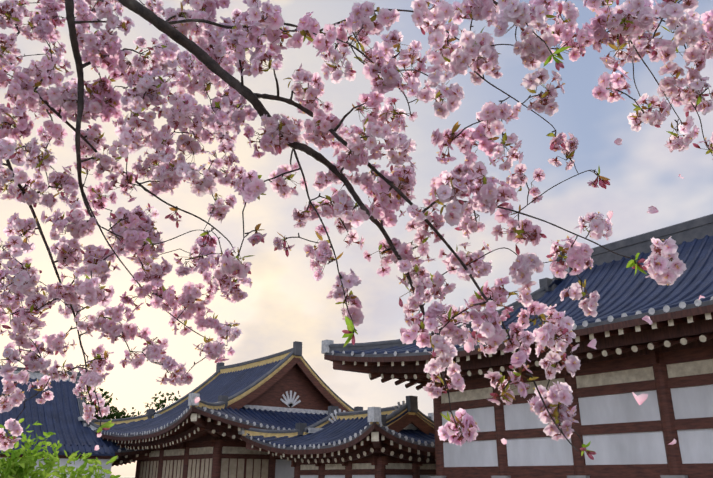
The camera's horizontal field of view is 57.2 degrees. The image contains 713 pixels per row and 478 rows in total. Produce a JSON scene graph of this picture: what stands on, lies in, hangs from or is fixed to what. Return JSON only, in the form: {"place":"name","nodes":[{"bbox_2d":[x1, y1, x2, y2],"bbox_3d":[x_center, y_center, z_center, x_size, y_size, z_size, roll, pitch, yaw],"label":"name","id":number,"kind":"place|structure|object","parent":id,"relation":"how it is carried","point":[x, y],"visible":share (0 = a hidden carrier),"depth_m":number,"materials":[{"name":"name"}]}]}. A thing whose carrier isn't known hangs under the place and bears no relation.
{"place":"outdoors","nodes":[
{"label":"outdoors","id":0,"kind":"place"},
{"bbox_2d":[0,0,712,476],"label":"sky","id":1,"kind":"structure","parent":0,"point":[284,305],"materials":[{"name":"white"}]},
{"label":"ground","id":2,"kind":"structure","parent":0,"visible":0},
{"bbox_2d":[0,443,114,477],"bbox_3d":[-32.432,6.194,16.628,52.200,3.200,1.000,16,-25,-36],"label":"courtyard wall","id":3,"kind":"structure","parent":2,"relation":"on","point":[103,454],"depth_m":31.29,"materials":[{"name":"tile"}]},
{"bbox_2d":[0,418,120,477],"bbox_3d":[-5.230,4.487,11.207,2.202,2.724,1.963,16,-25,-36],"label":"shrub","id":4,"kind":"object","parent":2,"relation":"on","point":[11,467],"visible":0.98,"depth_m":11.32,"materials":[{"name":"green plant"}]},
{"bbox_2d":[0,365,150,465],"bbox_3d":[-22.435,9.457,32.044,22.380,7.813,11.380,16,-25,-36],"label":"tiled roof","id":5,"kind":"structure","parent":2,"relation":"on","point":[60,414],"depth_m":34.45,"materials":[{"name":"tile"}]},
{"bbox_2d":[84,388,146,419],"bbox_3d":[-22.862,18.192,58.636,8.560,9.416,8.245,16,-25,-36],"label":"tree","id":6,"kind":"object","parent":2,"relation":"on","point":[117,413],"visible":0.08,"depth_m":58.85,"materials":[{"name":"green plant"}]},
{"bbox_2d":[146,391,180,413],"bbox_3d":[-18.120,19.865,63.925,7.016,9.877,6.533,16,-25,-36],"label":"tree","id":7,"kind":"object","parent":2,"relation":"on","point":[161,403],"depth_m":65.14,"materials":[{"name":"green plant"}]},
{"bbox_2d":[94,341,433,477],"bbox_3d":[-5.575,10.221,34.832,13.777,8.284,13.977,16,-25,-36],"label":"hall","id":8,"kind":"structure","parent":2,"relation":"on","point":[186,436],"depth_m":31.57,"materials":[{"name":"tile"}]},
{"bbox_2d":[238,396,435,477],"bbox_3d":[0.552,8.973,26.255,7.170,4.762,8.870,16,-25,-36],"label":"wing","id":9,"kind":"structure","parent":2,"relation":"on","point":[397,441],"depth_m":24.69,"materials":[{"name":"blue tile"}]},
{"bbox_2d":[0,0,712,459],"bbox_3d":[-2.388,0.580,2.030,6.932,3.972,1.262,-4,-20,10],"label":"cherry tree branches","id":10,"kind":"object","parent":2,"relation":"on","point":[240,32],"visible":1,"depth_m":1.67,"materials":[{"name":"pink plant"}]},
{"bbox_2d":[321,214,712,477],"bbox_3d":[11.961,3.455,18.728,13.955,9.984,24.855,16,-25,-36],"label":"hall","id":11,"kind":"structure","parent":2,"relation":"on","point":[664,361],"depth_m":18.55,"materials":[{"name":"tile"}]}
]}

